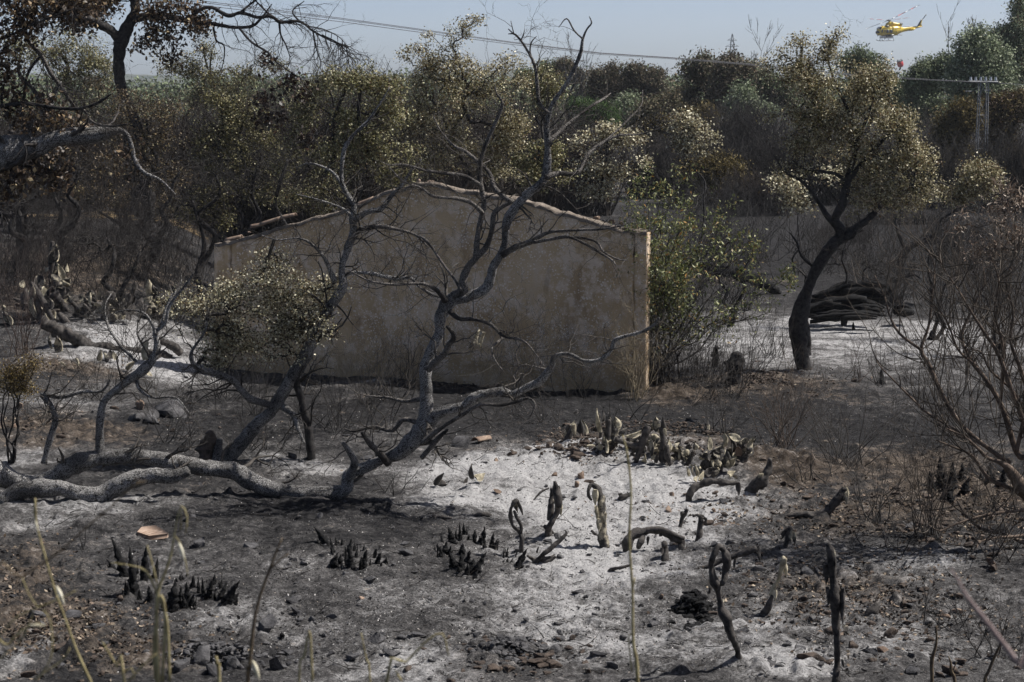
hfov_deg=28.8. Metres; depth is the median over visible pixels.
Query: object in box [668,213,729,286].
burnt shrub
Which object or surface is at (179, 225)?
burnt shrub
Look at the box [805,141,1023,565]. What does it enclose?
bare shrub
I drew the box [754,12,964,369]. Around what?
scorched oak
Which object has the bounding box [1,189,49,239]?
burnt shrub
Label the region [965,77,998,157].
lattice pylon
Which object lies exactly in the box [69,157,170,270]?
burnt shrub
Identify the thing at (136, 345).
burnt shrub
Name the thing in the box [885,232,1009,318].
burnt shrub
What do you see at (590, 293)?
building
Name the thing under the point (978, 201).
burnt shrub
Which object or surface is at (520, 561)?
burnt agave
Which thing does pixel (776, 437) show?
burnt shrub
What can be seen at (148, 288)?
prickly pear
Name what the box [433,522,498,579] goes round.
burnt agave
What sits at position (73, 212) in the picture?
burnt shrub
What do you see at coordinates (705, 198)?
burnt shrub
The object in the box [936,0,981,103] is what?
bare sapling
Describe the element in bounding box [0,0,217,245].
burnt oak
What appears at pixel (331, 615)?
rock
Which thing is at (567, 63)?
scorched tree
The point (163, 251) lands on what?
burnt shrub
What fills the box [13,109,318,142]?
burnt scrub
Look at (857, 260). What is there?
burnt shrub
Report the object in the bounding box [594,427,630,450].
prickly pear
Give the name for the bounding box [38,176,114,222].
burnt shrub
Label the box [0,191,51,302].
burnt shrub
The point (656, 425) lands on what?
prickly pear
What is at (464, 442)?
rock
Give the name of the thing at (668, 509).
brick piece
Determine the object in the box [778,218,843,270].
burnt shrub
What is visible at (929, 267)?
burnt shrub
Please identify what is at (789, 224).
burnt shrub
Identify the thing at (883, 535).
burnt shrub
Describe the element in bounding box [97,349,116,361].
prickly pear
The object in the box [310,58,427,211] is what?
scorched oak
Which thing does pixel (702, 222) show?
burnt shrub
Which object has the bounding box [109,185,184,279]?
burnt shrub
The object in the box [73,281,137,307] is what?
prickly pear
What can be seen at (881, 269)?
burnt shrub
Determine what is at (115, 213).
burnt shrub
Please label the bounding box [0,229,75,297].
burnt shrub
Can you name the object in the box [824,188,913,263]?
burnt shrub
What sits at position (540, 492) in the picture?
charred stick
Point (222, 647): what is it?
rock rubble
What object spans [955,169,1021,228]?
burnt shrub
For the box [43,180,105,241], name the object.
burnt shrub
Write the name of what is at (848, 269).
burnt shrub
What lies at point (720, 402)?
burnt shrub
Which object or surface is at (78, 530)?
burnt shrub
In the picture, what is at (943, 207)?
burnt shrub
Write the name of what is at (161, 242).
burnt shrub
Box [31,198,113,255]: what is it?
burnt shrub
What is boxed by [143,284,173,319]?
prickly pear
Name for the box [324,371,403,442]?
burnt shrub
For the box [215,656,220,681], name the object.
dry stalk
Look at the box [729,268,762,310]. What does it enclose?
burnt shrub
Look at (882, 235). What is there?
burnt shrub
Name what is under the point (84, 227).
burnt shrub
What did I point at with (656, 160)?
burnt scrub
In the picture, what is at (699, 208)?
burnt shrub
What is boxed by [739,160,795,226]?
burnt shrub
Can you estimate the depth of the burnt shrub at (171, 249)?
37.28 m
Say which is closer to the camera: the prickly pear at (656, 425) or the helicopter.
the prickly pear at (656, 425)
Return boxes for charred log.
[51,290,71,311]
[617,492,629,500]
[689,260,781,293]
[915,535,938,540]
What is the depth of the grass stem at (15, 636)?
3.49 m
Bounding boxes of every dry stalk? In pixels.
[33,498,91,681]
[111,505,187,681]
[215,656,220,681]
[246,538,288,681]
[298,630,313,681]
[361,633,370,681]
[385,633,448,681]
[621,435,639,681]
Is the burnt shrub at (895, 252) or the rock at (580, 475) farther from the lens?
the burnt shrub at (895, 252)
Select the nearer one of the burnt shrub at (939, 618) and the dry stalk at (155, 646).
the dry stalk at (155, 646)
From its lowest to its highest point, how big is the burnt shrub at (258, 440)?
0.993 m
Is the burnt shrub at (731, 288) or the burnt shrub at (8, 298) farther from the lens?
the burnt shrub at (731, 288)
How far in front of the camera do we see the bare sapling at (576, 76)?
117.00 m
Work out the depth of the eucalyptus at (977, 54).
98.59 m
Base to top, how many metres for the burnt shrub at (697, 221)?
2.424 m
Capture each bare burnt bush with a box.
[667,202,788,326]
[789,202,909,325]
[877,205,1009,339]
[938,209,1023,353]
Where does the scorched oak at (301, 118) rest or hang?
on the ground
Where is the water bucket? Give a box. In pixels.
[897,59,903,66]
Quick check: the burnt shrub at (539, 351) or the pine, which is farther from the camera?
the pine
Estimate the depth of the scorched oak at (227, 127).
41.71 m
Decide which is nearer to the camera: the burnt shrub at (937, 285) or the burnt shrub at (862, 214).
the burnt shrub at (937, 285)
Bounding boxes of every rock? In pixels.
[92,623,105,629]
[128,413,145,420]
[135,400,144,409]
[143,408,159,423]
[154,399,186,417]
[174,659,189,672]
[192,645,209,665]
[193,537,204,547]
[206,663,222,676]
[224,656,239,670]
[243,542,258,547]
[258,613,276,631]
[269,657,282,670]
[286,595,300,603]
[291,606,302,615]
[308,616,315,620]
[325,613,337,618]
[346,652,359,659]
[367,632,386,643]
[382,648,401,656]
[407,632,426,637]
[449,436,468,447]
[550,644,561,653]
[577,471,583,478]
[589,651,609,656]
[607,661,618,668]
[814,567,820,573]
[861,601,880,615]
[877,646,888,652]
[936,614,950,618]
[986,557,995,564]
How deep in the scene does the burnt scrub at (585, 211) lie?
65.61 m
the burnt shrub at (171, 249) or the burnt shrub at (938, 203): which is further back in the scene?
the burnt shrub at (938, 203)
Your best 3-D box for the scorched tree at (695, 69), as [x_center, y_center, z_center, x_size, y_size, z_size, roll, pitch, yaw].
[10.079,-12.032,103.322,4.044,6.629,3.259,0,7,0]
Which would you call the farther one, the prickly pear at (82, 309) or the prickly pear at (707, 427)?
the prickly pear at (82, 309)
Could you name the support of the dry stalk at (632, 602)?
on the ground
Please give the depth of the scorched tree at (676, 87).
106.99 m
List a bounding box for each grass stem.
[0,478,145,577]
[0,578,75,680]
[102,642,156,681]
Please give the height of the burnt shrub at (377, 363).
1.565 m
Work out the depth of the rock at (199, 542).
18.99 m
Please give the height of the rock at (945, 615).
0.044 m
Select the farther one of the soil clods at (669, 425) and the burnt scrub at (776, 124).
the burnt scrub at (776, 124)
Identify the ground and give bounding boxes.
[0,89,1023,681]
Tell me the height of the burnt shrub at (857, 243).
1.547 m
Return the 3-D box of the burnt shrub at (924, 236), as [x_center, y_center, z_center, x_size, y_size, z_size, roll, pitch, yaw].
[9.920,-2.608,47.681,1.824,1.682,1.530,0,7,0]
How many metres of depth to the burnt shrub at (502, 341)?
29.04 m
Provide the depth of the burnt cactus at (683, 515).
19.73 m
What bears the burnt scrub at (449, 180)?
on the ground
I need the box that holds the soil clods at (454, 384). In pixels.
[339,381,652,390]
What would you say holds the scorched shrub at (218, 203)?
on the ground
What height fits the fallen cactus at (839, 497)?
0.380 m
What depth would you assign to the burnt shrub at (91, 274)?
34.11 m
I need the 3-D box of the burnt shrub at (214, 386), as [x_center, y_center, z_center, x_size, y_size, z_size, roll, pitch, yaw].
[-3.969,-0.111,27.691,1.929,1.916,2.067,-3,8,-22]
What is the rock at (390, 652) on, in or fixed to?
on the ground
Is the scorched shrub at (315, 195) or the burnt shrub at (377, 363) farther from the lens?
the scorched shrub at (315, 195)
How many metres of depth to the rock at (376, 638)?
15.74 m
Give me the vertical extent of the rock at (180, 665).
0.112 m
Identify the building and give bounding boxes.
[214,179,651,391]
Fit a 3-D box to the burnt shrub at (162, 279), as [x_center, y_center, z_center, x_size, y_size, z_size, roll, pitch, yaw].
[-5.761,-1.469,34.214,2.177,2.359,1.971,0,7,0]
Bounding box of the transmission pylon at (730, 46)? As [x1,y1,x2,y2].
[725,34,738,53]
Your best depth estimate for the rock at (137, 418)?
25.69 m
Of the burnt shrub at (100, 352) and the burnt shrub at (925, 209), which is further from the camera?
the burnt shrub at (925, 209)
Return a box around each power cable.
[159,0,987,82]
[184,0,974,81]
[196,0,947,80]
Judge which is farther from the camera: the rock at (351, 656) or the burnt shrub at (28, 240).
the burnt shrub at (28, 240)
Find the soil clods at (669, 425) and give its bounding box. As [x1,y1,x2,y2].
[542,419,777,440]
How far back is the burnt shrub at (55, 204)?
43.60 m
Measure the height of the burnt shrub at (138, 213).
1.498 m
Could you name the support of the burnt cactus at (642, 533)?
on the ground
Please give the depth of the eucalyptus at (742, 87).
94.91 m
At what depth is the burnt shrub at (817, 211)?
54.82 m
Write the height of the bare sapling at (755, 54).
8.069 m
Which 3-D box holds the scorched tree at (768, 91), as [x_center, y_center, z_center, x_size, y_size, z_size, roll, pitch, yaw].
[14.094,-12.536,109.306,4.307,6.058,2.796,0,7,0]
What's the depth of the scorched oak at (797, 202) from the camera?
45.88 m
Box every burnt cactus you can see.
[508,498,523,552]
[543,481,562,536]
[587,482,609,547]
[621,526,684,551]
[660,541,669,561]
[678,508,688,527]
[692,514,706,541]
[707,543,742,658]
[760,556,787,614]
[781,525,795,547]
[823,543,847,681]
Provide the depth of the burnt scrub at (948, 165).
69.50 m
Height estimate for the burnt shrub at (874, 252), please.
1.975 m
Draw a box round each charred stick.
[431,514,451,519]
[473,512,491,516]
[527,530,567,562]
[533,487,548,499]
[607,564,629,571]
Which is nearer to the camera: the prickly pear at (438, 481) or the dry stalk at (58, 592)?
the dry stalk at (58, 592)
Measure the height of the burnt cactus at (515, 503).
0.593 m
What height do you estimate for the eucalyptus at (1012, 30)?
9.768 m
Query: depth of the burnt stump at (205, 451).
23.13 m
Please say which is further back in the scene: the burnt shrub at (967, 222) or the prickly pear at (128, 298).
the burnt shrub at (967, 222)
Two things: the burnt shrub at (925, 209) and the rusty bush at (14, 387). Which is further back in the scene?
the burnt shrub at (925, 209)
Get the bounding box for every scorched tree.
[551,55,589,128]
[580,56,627,150]
[614,58,673,150]
[623,86,693,148]
[664,79,700,133]
[671,45,733,121]
[700,44,764,127]
[745,57,800,122]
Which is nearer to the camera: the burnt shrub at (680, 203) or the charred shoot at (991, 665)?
the charred shoot at (991, 665)
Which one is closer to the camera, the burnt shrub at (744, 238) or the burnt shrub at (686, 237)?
the burnt shrub at (686, 237)
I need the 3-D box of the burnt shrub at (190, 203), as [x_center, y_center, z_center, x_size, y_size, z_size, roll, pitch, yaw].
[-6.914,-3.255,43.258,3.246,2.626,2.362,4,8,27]
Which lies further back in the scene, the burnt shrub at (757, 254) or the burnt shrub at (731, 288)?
the burnt shrub at (757, 254)
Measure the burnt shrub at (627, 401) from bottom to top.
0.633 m
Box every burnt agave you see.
[106,537,158,602]
[165,573,239,612]
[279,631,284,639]
[314,527,387,569]
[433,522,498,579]
[503,547,526,569]
[928,458,975,502]
[979,463,1007,486]
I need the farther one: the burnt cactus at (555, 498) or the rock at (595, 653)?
the burnt cactus at (555, 498)
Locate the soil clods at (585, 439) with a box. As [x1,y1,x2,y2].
[519,420,628,460]
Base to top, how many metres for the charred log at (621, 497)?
0.143 m
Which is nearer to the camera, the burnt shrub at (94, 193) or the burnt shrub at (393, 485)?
the burnt shrub at (393, 485)
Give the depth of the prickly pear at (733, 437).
22.30 m
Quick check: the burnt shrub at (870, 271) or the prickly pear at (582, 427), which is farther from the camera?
the burnt shrub at (870, 271)
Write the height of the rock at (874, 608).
0.176 m
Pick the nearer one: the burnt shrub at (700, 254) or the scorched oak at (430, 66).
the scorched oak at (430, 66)
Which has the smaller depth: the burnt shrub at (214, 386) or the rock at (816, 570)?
the rock at (816, 570)
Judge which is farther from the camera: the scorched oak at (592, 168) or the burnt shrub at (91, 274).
the scorched oak at (592, 168)
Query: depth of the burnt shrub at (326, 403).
24.96 m
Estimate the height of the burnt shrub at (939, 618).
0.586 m
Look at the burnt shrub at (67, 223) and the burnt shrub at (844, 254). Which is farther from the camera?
the burnt shrub at (844, 254)
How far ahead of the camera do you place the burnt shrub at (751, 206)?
54.01 m
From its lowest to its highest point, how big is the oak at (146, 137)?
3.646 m
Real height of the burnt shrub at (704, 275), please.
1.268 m
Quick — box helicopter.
[866,5,926,40]
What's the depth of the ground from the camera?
19.94 m
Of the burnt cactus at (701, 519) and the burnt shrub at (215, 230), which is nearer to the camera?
the burnt cactus at (701, 519)
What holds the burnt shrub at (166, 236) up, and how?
on the ground
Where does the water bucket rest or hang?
hanging from the helicopter
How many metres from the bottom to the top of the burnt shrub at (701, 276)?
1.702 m
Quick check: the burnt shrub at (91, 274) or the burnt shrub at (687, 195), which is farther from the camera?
the burnt shrub at (687, 195)
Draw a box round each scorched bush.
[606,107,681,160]
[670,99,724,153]
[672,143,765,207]
[923,90,991,163]
[975,82,1023,168]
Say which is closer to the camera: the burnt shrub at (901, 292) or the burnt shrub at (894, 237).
the burnt shrub at (901, 292)
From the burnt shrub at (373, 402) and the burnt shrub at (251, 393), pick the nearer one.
the burnt shrub at (373, 402)
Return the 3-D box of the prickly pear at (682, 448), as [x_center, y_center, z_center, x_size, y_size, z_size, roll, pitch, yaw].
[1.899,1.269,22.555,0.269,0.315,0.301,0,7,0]
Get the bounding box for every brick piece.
[666,505,671,512]
[951,608,962,613]
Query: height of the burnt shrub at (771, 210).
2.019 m
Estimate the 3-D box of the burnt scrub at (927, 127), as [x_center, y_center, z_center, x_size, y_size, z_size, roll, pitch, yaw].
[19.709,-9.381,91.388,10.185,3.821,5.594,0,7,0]
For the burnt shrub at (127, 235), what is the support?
on the ground
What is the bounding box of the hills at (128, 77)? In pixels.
[11,69,903,82]
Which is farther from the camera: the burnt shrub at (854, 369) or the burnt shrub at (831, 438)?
the burnt shrub at (854, 369)
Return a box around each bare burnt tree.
[0,161,72,272]
[8,143,120,265]
[36,211,183,308]
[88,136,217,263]
[115,133,251,315]
[198,110,318,236]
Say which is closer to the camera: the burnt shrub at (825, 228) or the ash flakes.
the ash flakes
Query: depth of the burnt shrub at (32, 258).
35.19 m
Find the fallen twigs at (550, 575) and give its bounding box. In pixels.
[0,281,1022,677]
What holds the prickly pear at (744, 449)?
on the ground
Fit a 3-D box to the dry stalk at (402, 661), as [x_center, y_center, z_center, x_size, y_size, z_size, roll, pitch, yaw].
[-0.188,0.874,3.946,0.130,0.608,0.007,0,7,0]
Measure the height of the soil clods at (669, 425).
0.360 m
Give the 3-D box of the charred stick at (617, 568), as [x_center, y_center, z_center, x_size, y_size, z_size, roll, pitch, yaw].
[0.959,2.091,18.176,0.272,0.139,0.055,4,8,25]
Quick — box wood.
[0,63,1023,131]
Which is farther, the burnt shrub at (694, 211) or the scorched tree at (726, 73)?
the scorched tree at (726, 73)
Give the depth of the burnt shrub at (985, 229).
48.31 m
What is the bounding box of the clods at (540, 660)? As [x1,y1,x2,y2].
[0,360,1023,681]
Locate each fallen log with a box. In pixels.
[38,316,182,358]
[808,276,913,323]
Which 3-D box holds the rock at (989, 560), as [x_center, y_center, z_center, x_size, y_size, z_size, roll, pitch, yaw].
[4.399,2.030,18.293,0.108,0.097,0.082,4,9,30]
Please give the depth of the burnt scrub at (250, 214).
49.45 m
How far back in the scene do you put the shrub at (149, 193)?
37.93 m
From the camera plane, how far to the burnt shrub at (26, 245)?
34.94 m
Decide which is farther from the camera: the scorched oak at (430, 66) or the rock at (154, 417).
the scorched oak at (430, 66)
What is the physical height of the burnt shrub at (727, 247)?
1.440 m
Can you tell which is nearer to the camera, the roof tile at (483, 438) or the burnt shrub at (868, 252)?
the roof tile at (483, 438)
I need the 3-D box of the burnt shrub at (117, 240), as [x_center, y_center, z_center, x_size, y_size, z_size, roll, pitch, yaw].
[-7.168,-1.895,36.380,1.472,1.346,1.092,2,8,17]
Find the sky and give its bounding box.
[0,0,1013,79]
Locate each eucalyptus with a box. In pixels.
[510,57,565,123]
[611,88,646,160]
[716,74,781,120]
[833,40,908,140]
[892,49,963,132]
[928,19,1022,152]
[977,0,1023,89]
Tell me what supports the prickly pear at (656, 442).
on the ground
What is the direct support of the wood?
on the ground
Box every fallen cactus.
[685,478,740,500]
[699,545,760,568]
[744,458,772,493]
[784,486,848,518]
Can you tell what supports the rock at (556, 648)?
on the ground
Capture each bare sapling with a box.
[554,31,597,129]
[745,18,783,67]
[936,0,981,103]
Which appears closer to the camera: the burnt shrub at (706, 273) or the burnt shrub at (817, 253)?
the burnt shrub at (706, 273)
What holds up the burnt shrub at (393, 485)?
on the ground
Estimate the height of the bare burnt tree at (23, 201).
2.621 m
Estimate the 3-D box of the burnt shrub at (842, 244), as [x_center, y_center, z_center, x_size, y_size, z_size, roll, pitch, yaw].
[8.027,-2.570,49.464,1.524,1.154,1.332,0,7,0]
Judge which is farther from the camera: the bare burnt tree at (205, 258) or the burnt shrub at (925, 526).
the bare burnt tree at (205, 258)
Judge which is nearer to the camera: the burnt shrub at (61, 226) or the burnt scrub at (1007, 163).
the burnt shrub at (61, 226)
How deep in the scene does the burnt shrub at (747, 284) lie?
40.56 m
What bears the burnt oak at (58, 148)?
on the ground
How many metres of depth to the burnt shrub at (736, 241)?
45.12 m
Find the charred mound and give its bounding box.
[667,589,717,629]
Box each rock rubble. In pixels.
[159,640,309,670]
[428,630,564,670]
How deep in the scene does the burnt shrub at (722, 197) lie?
61.65 m
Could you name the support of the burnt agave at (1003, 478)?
on the ground
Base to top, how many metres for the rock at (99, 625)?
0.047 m
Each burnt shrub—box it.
[0,146,108,273]
[0,178,82,246]
[0,187,79,289]
[0,188,75,291]
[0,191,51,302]
[0,198,28,261]
[0,203,94,304]
[0,206,42,261]
[0,217,106,282]
[0,227,88,355]
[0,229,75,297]
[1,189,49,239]
[2,196,53,273]
[2,204,66,282]
[3,220,67,287]
[3,227,60,279]
[3,369,99,426]
[11,179,165,292]
[13,213,93,275]
[13,222,69,279]
[16,250,73,287]
[20,234,89,287]
[25,171,115,252]
[25,177,148,287]
[31,116,109,239]
[31,160,80,223]
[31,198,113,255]
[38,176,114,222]
[40,173,173,259]
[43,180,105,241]
[48,92,174,260]
[49,180,145,271]
[49,317,170,402]
[52,156,132,228]
[54,179,135,245]
[55,206,111,249]
[56,138,124,252]
[56,181,139,246]
[64,231,133,301]
[66,195,187,290]
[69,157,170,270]
[71,507,89,549]
[78,206,152,272]
[80,266,183,362]
[84,163,182,282]
[84,176,142,251]
[87,190,239,278]
[92,179,175,271]
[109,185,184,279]
[111,139,195,246]
[112,190,224,322]
[117,228,172,287]
[122,179,172,241]
[123,173,235,264]
[125,216,200,274]
[133,209,192,263]
[138,203,194,281]
[138,370,207,444]
[142,196,198,262]
[144,191,195,248]
[145,265,305,401]
[146,227,200,290]
[152,116,238,224]
[154,142,273,247]
[154,201,234,288]
[168,162,223,238]
[171,225,219,279]
[186,208,230,243]
[186,234,226,284]
[217,336,307,415]
[217,383,306,455]
[286,345,378,432]
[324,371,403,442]
[325,318,446,404]
[335,302,468,405]
[366,285,473,384]
[370,463,430,496]
[415,289,551,369]
[503,308,584,391]
[511,383,562,422]
[522,308,625,398]
[590,268,687,401]
[606,378,668,419]
[644,168,756,261]
[647,150,723,233]
[652,202,714,268]
[654,160,727,224]
[656,325,757,433]
[657,173,721,231]
[657,188,743,261]
[658,164,710,245]
[659,172,762,237]
[661,224,728,301]
[664,311,774,405]
[667,213,775,283]
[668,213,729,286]
[671,173,739,226]
[671,191,776,262]
[671,291,790,396]
[683,176,735,230]
[683,177,758,222]
[684,164,808,244]
[687,389,763,434]
[688,232,728,292]
[690,188,725,239]
[690,258,767,301]
[691,246,737,299]
[693,317,850,448]
[694,180,746,222]
[694,217,784,263]
[699,197,744,236]
[701,162,791,250]
[701,179,743,227]
[702,229,749,282]
[707,213,755,263]
[709,248,766,304]
[710,172,749,246]
[718,250,755,304]
[723,264,780,297]
[725,209,767,260]
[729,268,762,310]
[730,195,803,260]
[731,172,831,252]
[732,184,784,261]
[733,226,783,269]
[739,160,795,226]
[740,290,796,356]
[741,428,845,482]
[750,324,936,469]
[772,182,855,241]
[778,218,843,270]
[782,216,830,275]
[785,182,877,264]
[787,195,844,249]
[797,203,822,258]
[799,226,859,273]
[805,217,865,261]
[808,211,881,254]
[809,207,874,266]
[811,242,865,264]
[817,153,886,227]
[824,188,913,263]
[825,206,934,316]
[827,172,930,253]
[831,219,889,277]
[831,409,934,523]
[834,318,898,386]
[836,242,889,280]
[838,196,895,280]
[838,243,866,280]
[841,215,967,280]
[841,500,942,560]
[843,331,885,382]
[844,209,895,250]
[845,204,882,236]
[845,230,929,272]
[848,251,899,286]
[862,200,900,255]
[862,244,906,281]
[869,210,921,264]
[870,211,988,300]
[870,379,1000,539]
[873,259,920,315]
[875,168,927,225]
[884,227,934,271]
[885,202,971,295]
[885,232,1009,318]
[885,271,915,306]
[890,204,961,265]
[891,171,954,226]
[893,236,969,307]
[897,245,1003,312]
[899,201,979,277]
[901,558,1006,632]
[915,135,977,224]
[924,163,965,226]
[928,199,996,280]
[931,194,996,248]
[931,202,980,264]
[932,156,995,223]
[934,228,956,273]
[942,162,1022,228]
[945,150,1021,225]
[948,584,1023,660]
[949,201,1016,250]
[952,203,1023,264]
[953,471,1023,561]
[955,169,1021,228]
[959,242,1015,304]
[960,215,997,254]
[961,251,984,292]
[980,187,1022,239]
[985,280,1023,319]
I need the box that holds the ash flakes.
[0,267,1022,680]
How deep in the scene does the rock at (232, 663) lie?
15.21 m
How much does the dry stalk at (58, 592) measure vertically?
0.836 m
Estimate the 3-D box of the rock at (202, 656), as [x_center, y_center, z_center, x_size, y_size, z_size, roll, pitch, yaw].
[-2.383,2.445,15.332,0.134,0.186,0.183,0,7,0]
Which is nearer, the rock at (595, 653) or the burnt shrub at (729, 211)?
the rock at (595, 653)
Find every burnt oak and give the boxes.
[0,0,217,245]
[0,0,708,510]
[0,101,95,262]
[44,0,389,229]
[134,56,493,461]
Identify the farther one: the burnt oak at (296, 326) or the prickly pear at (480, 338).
the burnt oak at (296, 326)
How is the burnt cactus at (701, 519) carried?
on the ground
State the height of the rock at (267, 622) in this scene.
0.177 m
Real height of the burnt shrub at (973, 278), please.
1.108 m
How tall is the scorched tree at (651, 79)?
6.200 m
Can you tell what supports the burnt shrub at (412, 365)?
on the ground
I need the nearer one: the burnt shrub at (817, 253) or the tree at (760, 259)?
the tree at (760, 259)
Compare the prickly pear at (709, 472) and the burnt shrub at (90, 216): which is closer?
the prickly pear at (709, 472)
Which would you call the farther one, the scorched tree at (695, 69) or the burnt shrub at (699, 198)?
the scorched tree at (695, 69)
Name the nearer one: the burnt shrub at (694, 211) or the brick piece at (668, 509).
the brick piece at (668, 509)
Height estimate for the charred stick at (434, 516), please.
0.130 m
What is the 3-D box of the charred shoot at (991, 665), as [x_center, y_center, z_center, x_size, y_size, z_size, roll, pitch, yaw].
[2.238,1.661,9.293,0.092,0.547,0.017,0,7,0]
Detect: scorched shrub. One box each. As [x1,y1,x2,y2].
[32,94,138,216]
[62,144,187,229]
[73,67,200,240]
[158,166,300,241]
[268,160,363,222]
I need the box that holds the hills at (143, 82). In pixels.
[0,81,1020,92]
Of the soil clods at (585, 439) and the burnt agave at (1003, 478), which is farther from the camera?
the soil clods at (585, 439)
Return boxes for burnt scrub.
[0,78,161,209]
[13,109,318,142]
[52,66,248,203]
[144,63,375,236]
[184,41,494,233]
[275,38,536,209]
[403,60,614,208]
[492,90,666,215]
[614,116,701,197]
[650,98,874,168]
[651,124,813,204]
[685,76,799,159]
[707,159,798,215]
[725,107,839,189]
[736,117,929,204]
[814,216,991,242]
[837,97,1023,176]
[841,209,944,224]
[868,110,1020,208]
[953,112,1023,211]
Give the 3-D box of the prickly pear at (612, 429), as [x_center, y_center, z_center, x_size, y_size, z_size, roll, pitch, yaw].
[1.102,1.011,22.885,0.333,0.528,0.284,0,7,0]
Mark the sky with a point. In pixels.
(662, 28)
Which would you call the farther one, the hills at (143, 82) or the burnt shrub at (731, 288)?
the hills at (143, 82)
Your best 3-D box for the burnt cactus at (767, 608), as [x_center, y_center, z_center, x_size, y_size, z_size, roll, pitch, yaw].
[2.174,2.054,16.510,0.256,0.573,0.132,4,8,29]
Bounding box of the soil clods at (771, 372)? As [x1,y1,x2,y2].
[717,367,831,389]
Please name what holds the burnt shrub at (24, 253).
on the ground
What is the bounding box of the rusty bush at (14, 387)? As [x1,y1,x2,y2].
[0,332,65,463]
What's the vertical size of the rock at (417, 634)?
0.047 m
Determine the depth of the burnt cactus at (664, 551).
18.42 m
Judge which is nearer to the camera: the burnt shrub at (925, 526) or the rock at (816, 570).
the rock at (816, 570)
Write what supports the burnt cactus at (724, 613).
on the ground
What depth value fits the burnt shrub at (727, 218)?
55.50 m
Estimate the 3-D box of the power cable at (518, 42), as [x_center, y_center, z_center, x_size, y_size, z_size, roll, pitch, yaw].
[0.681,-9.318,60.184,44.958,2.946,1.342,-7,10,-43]
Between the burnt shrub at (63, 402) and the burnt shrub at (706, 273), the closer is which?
the burnt shrub at (63, 402)
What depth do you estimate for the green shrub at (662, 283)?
28.83 m
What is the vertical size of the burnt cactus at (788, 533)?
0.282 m
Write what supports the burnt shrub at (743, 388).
on the ground
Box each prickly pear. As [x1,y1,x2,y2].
[2,305,12,324]
[13,284,47,321]
[19,280,69,322]
[34,274,70,309]
[42,241,68,302]
[48,333,62,351]
[60,358,151,375]
[67,289,103,318]
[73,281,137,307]
[83,293,143,321]
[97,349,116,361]
[102,291,117,320]
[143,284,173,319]
[145,280,172,319]
[433,473,447,485]
[463,463,484,482]
[473,329,485,350]
[558,421,575,442]
[577,418,587,433]
[585,442,602,450]
[593,409,621,452]
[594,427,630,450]
[614,416,666,462]
[630,436,667,454]
[650,439,695,466]
[671,438,690,461]
[686,464,737,481]
[693,443,730,476]
[699,433,740,470]
[705,421,709,429]
[727,438,755,462]
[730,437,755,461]
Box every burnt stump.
[195,430,224,460]
[711,346,719,367]
[723,351,745,384]
[879,370,884,384]
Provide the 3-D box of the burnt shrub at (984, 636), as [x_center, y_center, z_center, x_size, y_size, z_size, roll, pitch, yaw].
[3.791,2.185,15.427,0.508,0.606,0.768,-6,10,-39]
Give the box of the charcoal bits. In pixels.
[0,268,1023,681]
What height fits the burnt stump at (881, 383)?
0.287 m
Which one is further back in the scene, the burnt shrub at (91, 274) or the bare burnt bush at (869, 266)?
the bare burnt bush at (869, 266)
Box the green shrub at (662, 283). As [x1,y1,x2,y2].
[606,154,815,393]
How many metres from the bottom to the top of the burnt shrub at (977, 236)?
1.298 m
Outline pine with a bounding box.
[560,90,625,155]
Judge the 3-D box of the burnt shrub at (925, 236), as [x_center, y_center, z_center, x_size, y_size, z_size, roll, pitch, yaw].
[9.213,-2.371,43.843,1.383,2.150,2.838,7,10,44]
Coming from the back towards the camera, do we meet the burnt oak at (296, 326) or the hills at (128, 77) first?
the hills at (128, 77)
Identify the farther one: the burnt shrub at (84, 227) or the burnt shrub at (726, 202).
the burnt shrub at (726, 202)
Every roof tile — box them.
[137,525,167,539]
[471,435,491,441]
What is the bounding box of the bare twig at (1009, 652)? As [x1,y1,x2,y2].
[950,568,1023,669]
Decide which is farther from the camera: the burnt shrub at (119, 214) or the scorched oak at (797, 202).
the scorched oak at (797, 202)
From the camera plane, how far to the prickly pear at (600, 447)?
22.93 m
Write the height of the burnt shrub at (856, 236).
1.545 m
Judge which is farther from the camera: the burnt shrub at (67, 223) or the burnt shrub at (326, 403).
the burnt shrub at (67, 223)
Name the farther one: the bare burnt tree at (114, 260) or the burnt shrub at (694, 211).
the burnt shrub at (694, 211)
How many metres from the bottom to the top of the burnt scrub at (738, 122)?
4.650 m
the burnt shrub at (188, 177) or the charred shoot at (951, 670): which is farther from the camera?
the burnt shrub at (188, 177)
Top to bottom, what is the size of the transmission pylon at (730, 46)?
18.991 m
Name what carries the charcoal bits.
on the ground
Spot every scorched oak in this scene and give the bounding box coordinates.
[0,22,113,127]
[146,32,295,136]
[183,75,309,235]
[261,57,355,221]
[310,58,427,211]
[381,8,544,188]
[505,53,585,205]
[562,116,654,220]
[662,104,724,245]
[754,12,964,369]
[758,161,845,272]
[887,151,1009,302]
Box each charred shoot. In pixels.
[929,625,937,681]
[948,656,956,681]
[983,644,1000,681]

